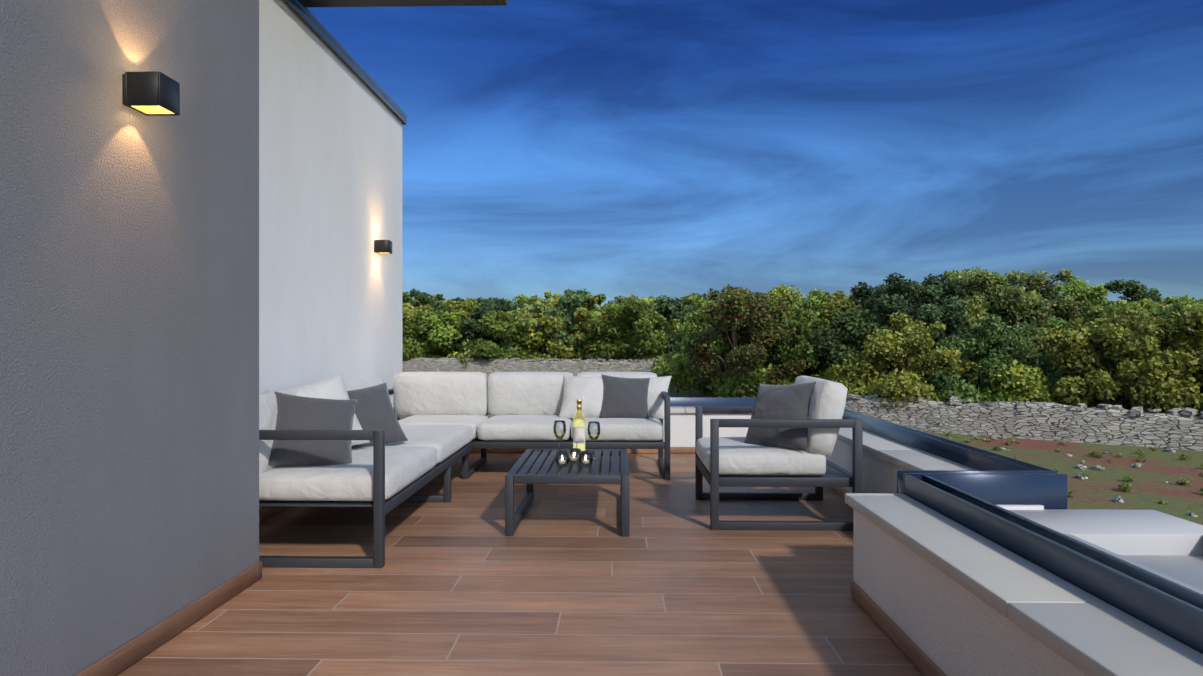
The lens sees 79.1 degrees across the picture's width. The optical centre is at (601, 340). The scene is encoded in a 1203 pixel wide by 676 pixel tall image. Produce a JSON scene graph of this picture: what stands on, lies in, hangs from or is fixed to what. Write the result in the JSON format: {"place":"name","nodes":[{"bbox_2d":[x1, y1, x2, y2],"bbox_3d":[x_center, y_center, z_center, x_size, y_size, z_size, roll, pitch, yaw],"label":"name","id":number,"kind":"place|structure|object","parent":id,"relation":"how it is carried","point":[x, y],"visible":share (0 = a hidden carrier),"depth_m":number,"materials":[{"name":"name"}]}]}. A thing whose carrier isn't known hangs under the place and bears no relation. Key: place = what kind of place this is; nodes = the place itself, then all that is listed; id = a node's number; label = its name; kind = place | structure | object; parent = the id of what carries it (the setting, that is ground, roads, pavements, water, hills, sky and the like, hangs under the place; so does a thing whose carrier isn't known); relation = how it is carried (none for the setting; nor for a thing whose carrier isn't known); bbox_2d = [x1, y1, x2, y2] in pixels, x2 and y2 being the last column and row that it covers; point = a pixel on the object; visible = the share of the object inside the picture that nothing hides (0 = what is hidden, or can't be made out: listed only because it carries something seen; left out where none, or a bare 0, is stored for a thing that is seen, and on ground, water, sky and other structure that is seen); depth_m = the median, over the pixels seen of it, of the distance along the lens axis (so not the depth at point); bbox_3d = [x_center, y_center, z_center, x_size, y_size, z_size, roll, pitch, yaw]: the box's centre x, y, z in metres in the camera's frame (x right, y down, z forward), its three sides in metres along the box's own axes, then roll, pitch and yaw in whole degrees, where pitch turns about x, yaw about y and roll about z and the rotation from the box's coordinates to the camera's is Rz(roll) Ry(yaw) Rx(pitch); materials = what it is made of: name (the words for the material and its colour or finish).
{"place":"outdoors","nodes":[
{"label":"outdoors","id":0,"kind":"place"},
{"bbox_2d":[0,0,258,675],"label":"grey wall","id":1,"kind":"structure","parent":0,"point":[129,374],"depth_m":2.14,"materials":[{"name":"paint"}]},
{"bbox_2d":[122,71,179,115],"bbox_3d":[-1.352,-0.740,2.187,0.116,0.100,0.100,0,0,1],"label":"wall lamp","id":2,"kind":"object","parent":1,"relation":"attached to","point":[151,93],"visible":0.98,"depth_m":2.14,"materials":[{"name":"black metal"}]},
{"bbox_2d":[259,0,401,508],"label":"white wall","id":3,"kind":"structure","parent":1,"relation":"attached to","point":[330,196],"depth_m":4.72,"materials":[{"name":"paint"}]},
{"bbox_2d":[283,0,406,124],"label":"roof trim","id":4,"kind":"structure","parent":3,"relation":"on","point":[313,23],"depth_m":5.00,"materials":[{"name":"grey metal"}]},
{"bbox_2d":[374,240,391,253],"bbox_3d":[-1.728,-0.740,5.766,0.116,0.100,0.100,0,0,1],"label":"wall lamp","id":5,"kind":"object","parent":3,"relation":"attached to","point":[382,246],"visible":1,"depth_m":5.72,"materials":[{"name":"black metal"}]},
{"bbox_2d":[300,0,506,6],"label":"roof canopy","id":6,"kind":"object","parent":1,"relation":"attached to","point":[353,3],"visible":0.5,"depth_m":4.61,"materials":[{"name":"grey metal"}]},
{"bbox_2d":[306,0,1202,305],"label":"sky","id":7,"kind":"structure","parent":0,"point":[611,148],"materials":[{"name":"blue"}]},
{"bbox_2d":[492,358,1202,524],"bbox_3d":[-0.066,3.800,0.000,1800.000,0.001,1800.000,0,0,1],"label":"terrain","id":8,"kind":"structure","parent":0,"point":[1098,489],"depth_m":21.12,"materials":[{"name":"brown soil"}]},
{"bbox_2d":[402,357,677,383],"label":"stone wall","id":9,"kind":"structure","parent":8,"relation":"on","point":[574,366],"depth_m":67.38,"materials":[{"name":"grey stone"}]},
{"bbox_2d":[652,284,863,396],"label":"trees","id":10,"kind":"object","parent":8,"relation":"on","point":[741,331],"visible":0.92,"depth_m":37.36,"materials":[{"name":"green plant"}]},
{"bbox_2d":[406,266,1169,392],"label":"trees","id":11,"kind":"object","parent":8,"relation":"on","point":[1072,302],"visible":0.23,"depth_m":37.18,"materials":[{"name":"green plant"}]},
{"bbox_2d":[402,288,1202,380],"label":"trees","id":12,"kind":"object","parent":8,"relation":"on","point":[523,327],"visible":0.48,"depth_m":70.12,"materials":[{"name":"green plant"}]},
{"bbox_2d":[692,356,1202,415],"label":"bushes","id":13,"kind":"object","parent":8,"relation":"on","point":[1028,385],"visible":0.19,"depth_m":31.41,"materials":[{"name":"green plant"}]},
{"bbox_2d":[792,302,1202,413],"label":"tree row","id":14,"kind":"object","parent":8,"relation":"on","point":[1147,365],"visible":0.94,"depth_m":30.73,"materials":[{"name":"green plant"}]},
{"bbox_2d":[845,394,1202,450],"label":"stone wall","id":15,"kind":"structure","parent":8,"relation":"on","point":[1107,424],"depth_m":27.76,"materials":[{"name":"grey stone"}]},
{"bbox_2d":[847,279,1202,380],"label":"tree row","id":16,"kind":"object","parent":8,"relation":"on","point":[1144,309],"visible":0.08,"depth_m":35.39,"materials":[{"name":"green plant"}]},
{"bbox_2d":[929,291,1168,379],"bbox_3d":[38.335,0.160,31.401,50.292,7.481,10.133,0,0,34],"label":"tree row","id":17,"kind":"object","parent":8,"relation":"on","point":[1034,293],"depth_m":37.98,"materials":[{"name":"green plant"}]},
{"bbox_2d":[948,434,1197,516],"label":"ground stones","id":18,"kind":"object","parent":8,"relation":"on","point":[1117,499],"visible":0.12,"depth_m":21.60,"materials":[{"name":"grey stone"}]},
{"bbox_2d":[944,431,1202,504],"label":"grass tufts","id":19,"kind":"object","parent":8,"relation":"on","point":[1124,487],"visible":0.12,"depth_m":22.86,"materials":[{"name":"green plant"}]},
{"bbox_2d":[1090,297,1110,306],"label":"tree row","id":20,"kind":"object","parent":8,"relation":"on","point":[1102,301],"depth_m":49.54,"materials":[{"name":"green plant"}]},
{"bbox_3d":[-3.540,2.385,-1.118,11.100,3.230,15.620,0,0,1],"label":"building body","id":21,"kind":"object","parent":8,"relation":"on","visible":0},
{"bbox_2d":[116,453,924,675],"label":"terrace floor","id":22,"kind":"structure","parent":21,"relation":"on","point":[566,580],"depth_m":2.78,"materials":[{"name":"brown wood"}]},
{"bbox_2d":[259,389,669,567],"bbox_3d":[-0.618,0.678,4.488,2.170,0.585,2.790,0,0,1],"label":"sofa frame","id":23,"kind":"object","parent":22,"relation":"on","point":[381,505],"visible":0.46,"depth_m":3.15,"materials":[{"name":"grey metal"}]},
{"bbox_2d":[259,372,663,500],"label":"sofa cushions","id":24,"kind":"object","parent":23,"relation":"on","point":[443,415],"visible":0.67,"depth_m":5.07,"materials":[{"name":"white fabric"}]},
{"bbox_2d":[268,374,649,465],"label":"throw pillows","id":25,"kind":"object","parent":24,"relation":"on","point":[371,408],"visible":0.88,"depth_m":3.48,"materials":[{"name":"grey fabric"}]},
{"bbox_2d":[264,373,671,445],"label":"cushions","id":26,"kind":"object","parent":24,"relation":"on","point":[588,391],"visible":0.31,"depth_m":5.44,"materials":[{"name":"white fabric"}]},
{"bbox_2d":[74,487,945,675],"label":"skirting sides","id":27,"kind":"object","parent":22,"relation":"on","point":[125,656],"visible":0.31,"depth_m":2.37,"materials":[{"name":"brown wood"}]},
{"bbox_2d":[505,449,629,536],"bbox_3d":[-0.161,0.820,4.053,0.617,0.300,0.900,0,0,1],"label":"coffee table","id":28,"kind":"object","parent":22,"relation":"on","point":[524,469],"visible":0.94,"depth_m":3.71,"materials":[{"name":"grey metal"}]},
{"bbox_2d":[553,420,565,456],"bbox_3d":[-0.241,0.567,4.205,0.076,0.205,0.076,0,0,1],"label":"wine glass","id":29,"kind":"object","parent":28,"relation":"on","point":[559,436],"visible":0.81,"depth_m":4.19,"materials":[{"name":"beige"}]},
{"bbox_2d":[555,451,569,465],"bbox_3d":[-0.210,0.633,3.904,0.080,0.072,0.080,0,0,1],"label":"candle holder","id":30,"kind":"object","parent":28,"relation":"on","point":[562,461],"visible":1,"depth_m":3.88,"materials":[{"name":"clear glass"}]},
{"bbox_2d":[567,448,580,462],"bbox_3d":[-0.151,0.633,4.003,0.080,0.072,0.080,0,0,1],"label":"candle holder","id":31,"kind":"object","parent":28,"relation":"on","point":[573,459],"visible":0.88,"depth_m":3.98,"materials":[{"name":"clear glass"}]},
{"bbox_2d":[573,400,584,452],"bbox_3d":[-0.134,0.512,4.363,0.074,0.314,0.074,0,0,1],"label":"wine bottle","id":32,"kind":"object","parent":28,"relation":"on","point":[579,430],"visible":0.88,"depth_m":4.33,"materials":[{"name":"beige glass"}]},
{"bbox_2d":[578,451,592,465],"bbox_3d":[-0.085,0.633,3.912,0.080,0.072,0.080,0,0,1],"label":"candle holder","id":33,"kind":"object","parent":28,"relation":"on","point":[587,462],"visible":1,"depth_m":3.89,"materials":[{"name":"clear glass"}]},
{"bbox_2d":[587,421,600,458],"bbox_3d":[-0.043,0.567,4.151,0.076,0.205,0.076,0,0,1],"label":"wine glass","id":34,"kind":"object","parent":28,"relation":"on","point":[594,437],"visible":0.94,"depth_m":4.13,"materials":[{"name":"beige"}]},
{"bbox_2d":[400,413,1087,675],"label":"parapet walls","id":35,"kind":"structure","parent":22,"relation":"on","point":[945,624],"depth_m":2.13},
{"bbox_2d":[469,447,694,453],"bbox_3d":[-1.404,0.938,6.272,5.866,0.056,0.010,0,0,1],"label":"skirting","id":36,"kind":"object","parent":35,"relation":"attached to","point":[690,450],"depth_m":6.23,"materials":[{"name":"brown wood"}]},
{"bbox_2d":[488,406,1202,675],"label":"parapet caps","id":37,"kind":"object","parent":35,"relation":"on","point":[1087,633],"visible":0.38,"depth_m":1.72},
{"bbox_2d":[670,397,1202,653],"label":"channel","id":38,"kind":"object","parent":35,"relation":"attached to","point":[971,499],"visible":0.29,"depth_m":2.21,"materials":[{"name":"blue metal"}]},
{"bbox_2d":[695,406,862,530],"bbox_3d":[0.954,0.688,4.095,0.770,0.565,0.750,0,0,1],"label":"armchair frame","id":39,"kind":"object","parent":22,"relation":"on","point":[834,475],"visible":0.73,"depth_m":3.74,"materials":[{"name":"grey metal"}]},
{"bbox_2d":[696,375,847,475],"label":"armchair cushions","id":40,"kind":"object","parent":39,"relation":"on","point":[738,456],"visible":0.65,"depth_m":3.77,"materials":[{"name":"white fabric"}]},
{"bbox_2d":[744,381,815,449],"bbox_3d":[0.984,0.410,3.997,0.234,0.394,0.437,0,0,-43],"label":"throw pillow","id":41,"kind":"object","parent":40,"relation":"on","point":[792,401],"visible":0.79,"depth_m":3.92,"materials":[{"name":"grey fabric"}]},
{"bbox_2d":[1009,509,1202,593],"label":"roof slab","id":42,"kind":"structure","parent":21,"relation":"on","point":[1167,546],"depth_m":2.42,"materials":[{"name":"stone"}]}
]}

